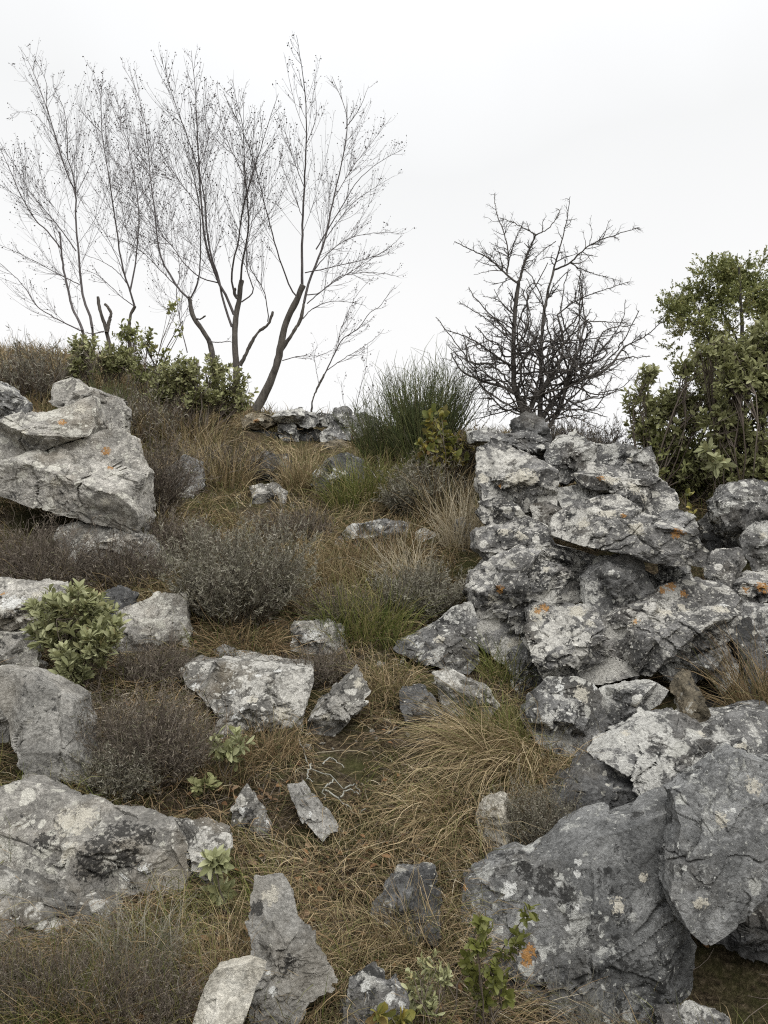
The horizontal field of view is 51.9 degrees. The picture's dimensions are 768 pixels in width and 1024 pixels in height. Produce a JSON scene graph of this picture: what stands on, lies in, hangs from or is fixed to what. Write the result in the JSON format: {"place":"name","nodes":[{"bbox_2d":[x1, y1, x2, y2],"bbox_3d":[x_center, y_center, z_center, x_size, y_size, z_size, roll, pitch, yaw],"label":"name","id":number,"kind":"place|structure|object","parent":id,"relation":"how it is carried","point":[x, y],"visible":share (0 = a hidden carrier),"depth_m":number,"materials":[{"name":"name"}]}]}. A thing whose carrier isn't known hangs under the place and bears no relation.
{"place":"outdoors","nodes":[
{"label":"outdoors","id":0,"kind":"place"},
{"bbox_2d":[0,335,623,621],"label":"rusty grass","id":1,"kind":"structure","parent":0,"point":[246,492],"depth_m":6.87,"materials":[{"name":"plant"}]},
{"bbox_2d":[0,353,767,1023],"bbox_3d":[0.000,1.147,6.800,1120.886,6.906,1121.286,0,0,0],"label":"ground","id":2,"kind":"structure","parent":0,"point":[732,981],"depth_m":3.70,"materials":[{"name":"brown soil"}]},
{"bbox_2d":[0,630,47,668],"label":"limestone block","id":3,"kind":"structure","parent":2,"relation":"on","point":[14,644],"depth_m":4.39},
{"bbox_2d":[0,577,68,631],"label":"limestone block","id":4,"kind":"structure","parent":2,"relation":"on","point":[15,593],"depth_m":4.62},
{"bbox_2d":[0,664,100,785],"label":"boulder","id":5,"kind":"object","parent":2,"relation":"on","point":[39,706],"visible":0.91,"depth_m":3.48,"materials":[{"name":"grey stone"}]},
{"bbox_2d":[0,324,102,401],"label":"bare bush","id":6,"kind":"object","parent":2,"relation":"on","point":[30,376],"visible":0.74,"depth_m":8.78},
{"bbox_2d":[0,495,122,591],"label":"dead shrub","id":7,"kind":"object","parent":2,"relation":"on","point":[54,553],"visible":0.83,"depth_m":5.26,"materials":[{"name":"plant"}]},
{"bbox_2d":[0,864,123,946],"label":"limestone slab","id":8,"kind":"structure","parent":2,"relation":"on","point":[32,886],"depth_m":2.73,"materials":[{"name":"stone"}]},
{"bbox_2d":[0,881,123,1023],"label":"heath shrub","id":9,"kind":"object","parent":2,"relation":"on","point":[18,972],"visible":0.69,"depth_m":2.35,"materials":[{"name":"plant"}]},
{"bbox_2d":[0,40,125,350],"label":"bare tree","id":10,"kind":"object","parent":2,"relation":"on","point":[79,265],"visible":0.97,"depth_m":11.60,"materials":[{"name":"grey plant"}]},
{"bbox_2d":[0,913,144,1023],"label":"grass tussock","id":11,"kind":"object","parent":2,"relation":"on","point":[22,1014],"depth_m":2.32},
{"bbox_2d":[20,578,131,690],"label":"sage shrub","id":12,"kind":"object","parent":2,"relation":"on","point":[91,631],"visible":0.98,"depth_m":4.27,"materials":[{"name":"green plant"}]},
{"bbox_2d":[49,377,131,429],"bbox_3d":[-2.607,-0.880,6.986,0.748,0.656,0.610,0,0,0],"label":"boulder","id":13,"kind":"object","parent":2,"relation":"on","point":[68,391],"visible":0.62,"depth_m":6.90,"materials":[{"name":"stone"}]},
{"bbox_2d":[0,773,190,896],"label":"boulder","id":14,"kind":"object","parent":2,"relation":"on","point":[67,838],"visible":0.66,"depth_m":2.98,"materials":[{"name":"stone"}]},
{"bbox_2d":[63,333,137,391],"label":"olive shrub","id":15,"kind":"object","parent":2,"relation":"on","point":[106,362],"visible":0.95,"depth_m":8.90,"materials":[{"name":"green plant"}]},
{"bbox_2d":[0,900,208,1023],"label":"grass tussock","id":16,"kind":"object","parent":2,"relation":"on","point":[77,995],"depth_m":2.32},
{"bbox_2d":[60,719,165,804],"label":"heath shrub","id":17,"kind":"object","parent":2,"relation":"on","point":[134,786],"visible":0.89,"depth_m":3.42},
{"bbox_2d":[53,520,173,578],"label":"limestone block","id":18,"kind":"structure","parent":2,"relation":"on","point":[102,531],"depth_m":5.69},
{"bbox_2d":[0,427,156,532],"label":"boulder","id":19,"kind":"object","parent":18,"relation":"on","point":[108,474],"visible":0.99,"depth_m":5.79,"materials":[{"name":"stone"}]},
{"bbox_2d":[0,395,105,459],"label":"boulder","id":20,"kind":"object","parent":19,"relation":"on","point":[21,432],"visible":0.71,"depth_m":6.02,"materials":[{"name":"stone"}]},
{"bbox_2d":[56,56,176,347],"bbox_3d":[-3.853,-4.489,11.427,1.595,4.606,2.743,0,0,0],"label":"bare tree","id":21,"kind":"object","parent":2,"relation":"on","point":[109,176],"visible":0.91,"depth_m":11.30,"materials":[{"name":"grey plant"}]},
{"bbox_2d":[71,496,186,589],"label":"dead shrub","id":22,"kind":"object","parent":2,"relation":"on","point":[116,565],"visible":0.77,"depth_m":5.41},
{"bbox_2d":[33,863,229,1019],"bbox_3d":[-0.783,1.371,2.515,0.641,0.384,0.631,0,0,0],"label":"grass tussock","id":23,"kind":"object","parent":2,"relation":"on","point":[131,942],"depth_m":2.53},
{"bbox_2d":[44,887,241,1023],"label":"dead shrub","id":24,"kind":"object","parent":2,"relation":"on","point":[164,1005],"visible":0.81,"depth_m":2.36,"materials":[{"name":"plant"}]},
{"bbox_2d":[112,296,183,414],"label":"olive shrub","id":25,"kind":"object","parent":2,"relation":"on","point":[127,329],"visible":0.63,"depth_m":9.23,"materials":[{"name":"green plant"}]},
{"bbox_2d":[100,357,201,448],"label":"dead shrub","id":26,"kind":"object","parent":2,"relation":"on","point":[147,408],"visible":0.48,"depth_m":8.52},
{"bbox_2d":[109,591,192,655],"bbox_3d":[-1.465,0.794,4.877,0.568,0.593,0.432,0,0,-16],"label":"boulder","id":27,"kind":"object","parent":2,"relation":"on","point":[156,609],"visible":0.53,"depth_m":4.82,"materials":[{"name":"stone"}]},
{"bbox_2d":[74,57,230,389],"bbox_3d":[-3.137,-4.344,11.709,2.374,5.466,2.129,0,0,24],"label":"bare tree","id":28,"kind":"object","parent":2,"relation":"on","point":[201,329],"visible":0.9,"depth_m":11.53,"materials":[{"name":"grey plant"}]},
{"bbox_2d":[107,621,205,688],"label":"dead shrub","id":29,"kind":"object","parent":2,"relation":"on","point":[177,662],"visible":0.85,"depth_m":4.35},
{"bbox_2d":[69,636,259,797],"bbox_3d":[-1.065,0.929,3.665,0.786,0.677,0.779,0,0,38],"label":"heath shrub","id":30,"kind":"object","parent":2,"relation":"on","point":[167,738],"visible":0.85,"depth_m":3.58,"materials":[{"name":"plant"}]},
{"bbox_2d":[105,394,244,515],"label":"dead shrub","id":31,"kind":"object","parent":2,"relation":"on","point":[173,490],"visible":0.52,"depth_m":6.68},
{"bbox_2d":[141,497,234,558],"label":"dead shrub","id":32,"kind":"object","parent":2,"relation":"on","point":[179,536],"visible":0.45,"depth_m":5.95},
{"bbox_2d":[142,348,258,440],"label":"olive shrub","id":33,"kind":"object","parent":2,"relation":"on","point":[186,376],"visible":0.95,"depth_m":8.87,"materials":[{"name":"green plant"}]},
{"bbox_2d":[174,817,232,884],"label":"limestone block","id":34,"kind":"structure","parent":2,"relation":"on","point":[218,835],"depth_m":3.05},
{"bbox_2d":[100,45,323,393],"bbox_3d":[-2.610,-3.805,10.853,4.070,4.835,1.749,0,0,24],"label":"bare tree","id":35,"kind":"object","parent":2,"relation":"on","point":[234,323],"visible":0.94,"depth_m":10.79,"materials":[{"name":"grey plant"}]},
{"bbox_2d":[143,877,288,1006],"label":"grass tussock","id":36,"kind":"object","parent":2,"relation":"on","point":[218,949],"depth_m":2.57,"materials":[{"name":"plant"}]},
{"bbox_2d":[198,844,236,914],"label":"rosette plant","id":37,"kind":"object","parent":2,"relation":"on","point":[215,860],"visible":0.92,"depth_m":2.86,"materials":[{"name":"green plant"}]},
{"bbox_2d":[156,425,286,489],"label":"grass tussock","id":38,"kind":"object","parent":2,"relation":"on","point":[228,474],"depth_m":7.69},
{"bbox_2d":[152,700,294,802],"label":"grass tussock","id":39,"kind":"object","parent":2,"relation":"on","point":[243,762],"depth_m":3.62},
{"bbox_2d":[192,955,266,1023],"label":"stone","id":40,"kind":"object","parent":2,"relation":"on","point":[226,997],"visible":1,"depth_m":2.27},
{"bbox_2d":[135,479,350,629],"bbox_3d":[-0.900,0.263,5.122,1.365,1.013,1.253,0,0,-25],"label":"heath shrub","id":41,"kind":"object","parent":2,"relation":"on","point":[209,581],"visible":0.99,"depth_m":5.02,"materials":[{"name":"plant"}]},
{"bbox_2d":[180,650,313,738],"bbox_3d":[-0.756,1.030,4.277,0.763,0.441,0.859,0,0,0],"label":"boulder","id":42,"kind":"object","parent":2,"relation":"on","point":[261,684],"visible":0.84,"depth_m":4.12,"materials":[{"name":"stone"}]},
{"bbox_2d":[181,594,321,660],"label":"grass tussock","id":43,"kind":"object","parent":2,"relation":"on","point":[258,646],"depth_m":4.75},
{"bbox_2d":[230,783,272,835],"bbox_3d":[-0.560,1.282,3.368,0.201,0.205,0.116,0,0,19],"label":"stone","id":44,"kind":"object","parent":2,"relation":"on","point":[250,803],"visible":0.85,"depth_m":3.35,"materials":[{"name":"stone"}]},
{"bbox_2d":[221,709,325,771],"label":"grass tussock","id":45,"kind":"object","parent":2,"relation":"on","point":[285,743],"depth_m":3.81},
{"bbox_2d":[245,873,337,1023],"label":"stone","id":46,"kind":"object","parent":2,"relation":"on","point":[281,945],"visible":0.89,"depth_m":2.49,"materials":[{"name":"stone"}]},
{"bbox_2d":[243,490,339,543],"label":"dead shrub","id":47,"kind":"object","parent":2,"relation":"on","point":[311,525],"visible":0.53,"depth_m":6.46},
{"bbox_2d":[253,439,341,492],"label":"grass tussock","id":48,"kind":"object","parent":2,"relation":"on","point":[295,472],"depth_m":7.71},
{"bbox_2d":[287,780,338,841],"bbox_3d":[-0.300,1.270,3.373,0.156,0.159,0.322,0,0,-27],"label":"stone","id":49,"kind":"object","parent":2,"relation":"on","point":[311,815],"visible":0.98,"depth_m":3.34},
{"bbox_2d":[219,35,414,412],"bbox_3d":[-0.764,-3.678,10.431,2.450,4.791,2.489,0,0,0],"label":"bare tree","id":50,"kind":"object","parent":2,"relation":"on","point":[262,397],"visible":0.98,"depth_m":10.75,"materials":[{"name":"grey plant"}]},
{"bbox_2d":[269,627,368,688],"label":"dead shrub","id":51,"kind":"object","parent":2,"relation":"on","point":[320,666],"visible":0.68,"depth_m":4.43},
{"bbox_2d":[290,618,347,654],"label":"stone","id":52,"kind":"object","parent":2,"relation":"on","point":[302,632],"visible":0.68,"depth_m":4.80,"materials":[{"name":"stone"}]},
{"bbox_2d":[233,808,413,940],"bbox_3d":[-0.264,1.334,3.081,0.812,0.327,0.710,0,0,0],"label":"grass tussock","id":53,"kind":"object","parent":2,"relation":"on","point":[316,872],"depth_m":3.08,"materials":[{"name":"plant"}]},
{"bbox_2d":[263,519,393,596],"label":"grass tussock","id":54,"kind":"object","parent":2,"relation":"on","point":[311,562],"depth_m":5.70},
{"bbox_2d":[306,664,370,736],"bbox_3d":[-0.254,1.027,4.098,0.432,0.407,0.314,0,0,-30],"label":"stone","id":55,"kind":"object","parent":2,"relation":"on","point":[342,705],"visible":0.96,"depth_m":4.03,"materials":[{"name":"stone"}]},
{"bbox_2d":[287,577,398,626],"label":"dead shrub","id":56,"kind":"object","parent":2,"relation":"on","point":[337,611],"visible":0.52,"depth_m":5.09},
{"bbox_2d":[303,434,418,512],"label":"grass tussock","id":57,"kind":"object","parent":2,"relation":"on","point":[355,485],"depth_m":7.21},
{"bbox_2d":[281,559,445,658],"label":"grass tussock","id":58,"kind":"object","parent":2,"relation":"on","point":[364,620],"depth_m":4.85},
{"bbox_2d":[329,387,412,462],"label":"broom bush","id":59,"kind":"object","parent":2,"relation":"on","point":[374,440],"visible":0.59,"depth_m":8.52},
{"bbox_2d":[339,961,413,1023],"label":"stone","id":60,"kind":"object","parent":2,"relation":"on","point":[368,979],"visible":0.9,"depth_m":2.42,"materials":[{"name":"stone"}]},
{"bbox_2d":[313,504,448,581],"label":"grass tussock","id":61,"kind":"object","parent":2,"relation":"on","point":[414,542],"depth_m":5.98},
{"bbox_2d":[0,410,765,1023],"bbox_3d":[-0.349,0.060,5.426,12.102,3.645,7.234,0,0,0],"label":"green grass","id":62,"kind":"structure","parent":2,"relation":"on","point":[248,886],"depth_m":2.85,"materials":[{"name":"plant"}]},
{"bbox_2d":[0,539,766,1023],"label":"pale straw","id":63,"kind":"object","parent":2,"relation":"on","point":[312,855],"visible":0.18,"depth_m":3.18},
{"bbox_2d":[0,485,767,1023],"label":"twig litter","id":64,"kind":"object","parent":2,"relation":"on","point":[314,839],"visible":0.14,"depth_m":3.27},
{"bbox_2d":[334,639,436,713],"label":"grass tussock","id":65,"kind":"object","parent":2,"relation":"on","point":[386,678],"depth_m":4.32,"materials":[{"name":"plant"}]},
{"bbox_2d":[63,511,708,1023],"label":"leaf litter","id":66,"kind":"object","parent":2,"relation":"on","point":[291,847],"visible":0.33,"depth_m":3.12,"materials":[{"name":"brown plant"}]},
{"bbox_2d":[370,862,442,947],"bbox_3d":[0.083,1.477,2.929,0.271,0.290,0.285,0,0,0],"label":"stone","id":67,"kind":"object","parent":2,"relation":"on","point":[426,871],"visible":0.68,"depth_m":2.90,"materials":[{"name":"stone"}]},
{"bbox_2d":[358,428,475,518],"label":"heath shrub","id":68,"kind":"object","parent":2,"relation":"on","point":[393,499],"visible":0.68,"depth_m":6.75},
{"bbox_2d":[365,538,472,626],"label":"heath shrub","id":69,"kind":"object","parent":2,"relation":"on","point":[421,587],"visible":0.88,"depth_m":5.18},
{"bbox_2d":[319,855,518,1003],"bbox_3d":[0.040,1.425,2.746,0.690,0.408,0.649,0,0,34],"label":"grass tussock","id":70,"kind":"object","parent":2,"relation":"on","point":[399,930],"depth_m":2.75,"materials":[{"name":"plant"}]},
{"bbox_2d":[400,948,456,1023],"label":"leafy shoot","id":71,"kind":"object","parent":2,"relation":"on","point":[421,995],"visible":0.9,"depth_m":2.45,"materials":[{"name":"green plant"}]},
{"bbox_2d":[362,334,503,463],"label":"broom bush","id":72,"kind":"object","parent":2,"relation":"on","point":[411,419],"visible":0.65,"depth_m":8.07,"materials":[{"name":"plant"}]},
{"bbox_2d":[393,601,479,674],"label":"limestone slab","id":73,"kind":"structure","parent":2,"relation":"on","point":[450,631],"depth_m":4.69,"materials":[{"name":"stone"}]},
{"bbox_2d":[414,403,475,486],"bbox_3d":[0.555,-0.506,6.892,0.596,0.879,0.424,0,0,0],"label":"oak sapling","id":74,"kind":"object","parent":2,"relation":"on","point":[429,445],"visible":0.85,"depth_m":6.84,"materials":[{"name":"green plant"}]},
{"bbox_2d":[410,472,484,551],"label":"grass tussock","id":75,"kind":"object","parent":2,"relation":"on","point":[449,533],"depth_m":6.05,"materials":[{"name":"plant"}]},
{"bbox_2d":[348,749,547,886],"bbox_3d":[0.291,1.262,3.409,0.970,0.434,0.844,0,0,0],"label":"grass tussock","id":76,"kind":"object","parent":2,"relation":"on","point":[406,800],"depth_m":3.35,"materials":[{"name":"plant"}]},
{"bbox_2d":[432,669,499,719],"bbox_3d":[0.412,1.020,4.260,0.401,0.320,0.226,0,0,33],"label":"stone","id":77,"kind":"object","parent":2,"relation":"on","point":[458,679],"visible":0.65,"depth_m":4.21,"materials":[{"name":"stone"}]},
{"bbox_2d":[352,638,599,824],"bbox_3d":[0.336,1.018,3.766,1.293,0.743,0.948,0,0,41],"label":"grass tussock","id":78,"kind":"object","parent":2,"relation":"on","point":[461,751],"depth_m":3.77,"materials":[{"name":"plant"}]},
{"bbox_2d":[451,902,540,1023],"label":"leafy shoot","id":79,"kind":"object","parent":2,"relation":"on","point":[495,984],"visible":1,"depth_m":2.49,"materials":[{"name":"green plant"}]},
{"bbox_2d":[466,427,549,460],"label":"limestone slab","id":80,"kind":"structure","parent":2,"relation":"on","point":[531,443],"depth_m":6.39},
{"bbox_2d":[462,543,583,666],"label":"limestone block","id":81,"kind":"structure","parent":2,"relation":"on","point":[503,590],"depth_m":4.84,"materials":[{"name":"stone"}]},
{"bbox_2d":[470,515,596,571],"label":"limestone slab","id":82,"kind":"structure","parent":81,"relation":"on","point":[493,538],"depth_m":5.15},
{"bbox_2d":[473,436,559,517],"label":"limestone block","id":83,"kind":"structure","parent":82,"relation":"on","point":[522,480],"depth_m":5.70,"materials":[{"name":"stone"}]},
{"bbox_2d":[557,484,608,508],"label":"limestone block","id":84,"kind":"structure","parent":83,"relation":"on","point":[571,494],"depth_m":5.75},
{"bbox_2d":[570,462,679,518],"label":"limestone slab","id":85,"kind":"structure","parent":84,"relation":"on","point":[648,492],"depth_m":5.65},
{"bbox_2d":[594,442,658,476],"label":"limestone block","id":86,"kind":"structure","parent":85,"relation":"on","point":[626,456],"depth_m":6.18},
{"bbox_2d":[544,429,597,486],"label":"limestone block","id":87,"kind":"structure","parent":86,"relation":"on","point":[565,455],"depth_m":6.16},
{"bbox_2d":[463,759,587,856],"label":"heath shrub","id":88,"kind":"object","parent":2,"relation":"on","point":[542,823],"visible":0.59,"depth_m":3.32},
{"bbox_2d":[436,192,661,432],"bbox_3d":[1.663,-2.038,7.871,2.302,2.578,1.531,0,0,0],"label":"thorn bush","id":89,"kind":"object","parent":2,"relation":"on","point":[539,393],"visible":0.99,"depth_m":7.86,"materials":[{"name":"grey plant"}]},
{"bbox_2d":[520,676,602,756],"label":"limestone block","id":90,"kind":"structure","parent":2,"relation":"on","point":[563,703],"depth_m":4.06,"materials":[{"name":"stone"}]},
{"bbox_2d":[460,787,696,1023],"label":"limestone slab","id":91,"kind":"structure","parent":2,"relation":"on","point":[587,878],"depth_m":2.90,"materials":[{"name":"stone"}]},
{"bbox_2d":[521,601,638,684],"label":"limestone block","id":92,"kind":"structure","parent":2,"relation":"on","point":[566,639],"depth_m":4.42,"materials":[{"name":"stone"}]},
{"bbox_2d":[545,752,637,819],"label":"limestone block","id":93,"kind":"structure","parent":2,"relation":"on","point":[598,780],"depth_m":3.52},
{"bbox_2d":[591,679,668,742],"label":"limestone block","id":94,"kind":"structure","parent":2,"relation":"on","point":[622,701],"depth_m":4.10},
{"bbox_2d":[602,577,744,679],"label":"limestone block","id":95,"kind":"structure","parent":2,"relation":"on","point":[648,634],"depth_m":4.50,"materials":[{"name":"stone"}]},
{"bbox_2d":[579,554,654,617],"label":"limestone block","id":96,"kind":"structure","parent":95,"relation":"on","point":[608,583],"depth_m":4.76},
{"bbox_2d":[548,494,710,567],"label":"limestone slab","id":97,"kind":"structure","parent":96,"relation":"on","point":[618,524],"depth_m":4.80,"materials":[{"name":"stone"}]},
{"bbox_2d":[587,699,767,795],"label":"limestone slab","id":98,"kind":"structure","parent":2,"relation":"on","point":[647,750],"depth_m":3.73,"materials":[{"name":"stone"}]},
{"bbox_2d":[669,669,710,722],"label":"stone","id":99,"kind":"object","parent":98,"relation":"on","point":[688,695],"visible":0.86,"depth_m":3.97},
{"bbox_2d":[619,351,742,491],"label":"evergreen bush","id":100,"kind":"object","parent":2,"relation":"on","point":[682,402],"visible":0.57,"depth_m":6.98,"materials":[{"name":"green plant"}]},
{"bbox_2d":[636,419,725,502],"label":"evergreen bush","id":101,"kind":"object","parent":2,"relation":"on","point":[681,488],"visible":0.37,"depth_m":7.01,"materials":[{"name":"green plant"}]},
{"bbox_2d":[652,1000,729,1023],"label":"stone","id":102,"kind":"object","parent":2,"relation":"on","point":[670,1015],"visible":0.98,"depth_m":2.75,"materials":[{"name":"stone"}]},
{"bbox_2d":[658,644,738,693],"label":"limestone block","id":103,"kind":"structure","parent":2,"relation":"on","point":[670,670],"depth_m":4.46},
{"bbox_2d":[651,245,767,403],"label":"evergreen tree","id":104,"kind":"object","parent":2,"relation":"on","point":[727,274],"visible":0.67,"depth_m":7.77,"materials":[{"name":"green plant"}]},
{"bbox_2d":[658,743,767,945],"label":"limestone slab","id":105,"kind":"structure","parent":2,"relation":"on","point":[713,865],"depth_m":2.91,"materials":[{"name":"stone"}]},
{"bbox_2d":[659,607,767,718],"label":"grass tussock","id":106,"kind":"object","parent":2,"relation":"on","point":[760,689],"depth_m":4.24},
{"bbox_2d":[686,312,767,485],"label":"evergreen bush","id":107,"kind":"object","parent":2,"relation":"on","point":[742,367],"visible":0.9,"depth_m":6.49,"materials":[{"name":"green plant"}]},
{"bbox_2d":[704,616,767,707],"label":"limestone block","id":108,"kind":"structure","parent":2,"relation":"on","point":[743,629],"depth_m":4.54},
{"bbox_2d":[715,904,767,962],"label":"limestone block","id":109,"kind":"structure","parent":2,"relation":"on","point":[747,938],"depth_m":3.07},
{"bbox_2d":[738,520,767,570],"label":"limestone block","id":110,"kind":"structure","parent":2,"relation":"on","point":[753,540],"depth_m":5.56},
{"bbox_2d":[706,478,767,548],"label":"limestone block","id":111,"kind":"structure","parent":110,"relation":"on","point":[735,509],"depth_m":5.79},
{"bbox_2d":[741,601,767,647],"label":"limestone block","id":112,"kind":"structure","parent":2,"relation":"on","point":[759,614],"depth_m":4.97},
{"bbox_2d":[731,570,767,602],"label":"limestone slab","id":113,"kind":"structure","parent":112,"relation":"on","point":[749,586],"depth_m":5.14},
{"bbox_2d":[703,547,746,587],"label":"stone","id":114,"kind":"object","parent":113,"relation":"on","point":[726,566],"visible":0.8,"depth_m":5.28,"materials":[{"name":"stone"}]},
{"bbox_2d":[0,0,767,452],"label":"sky","id":115,"kind":"structure","parent":0,"point":[652,115],"materials":[{"name":"white"}]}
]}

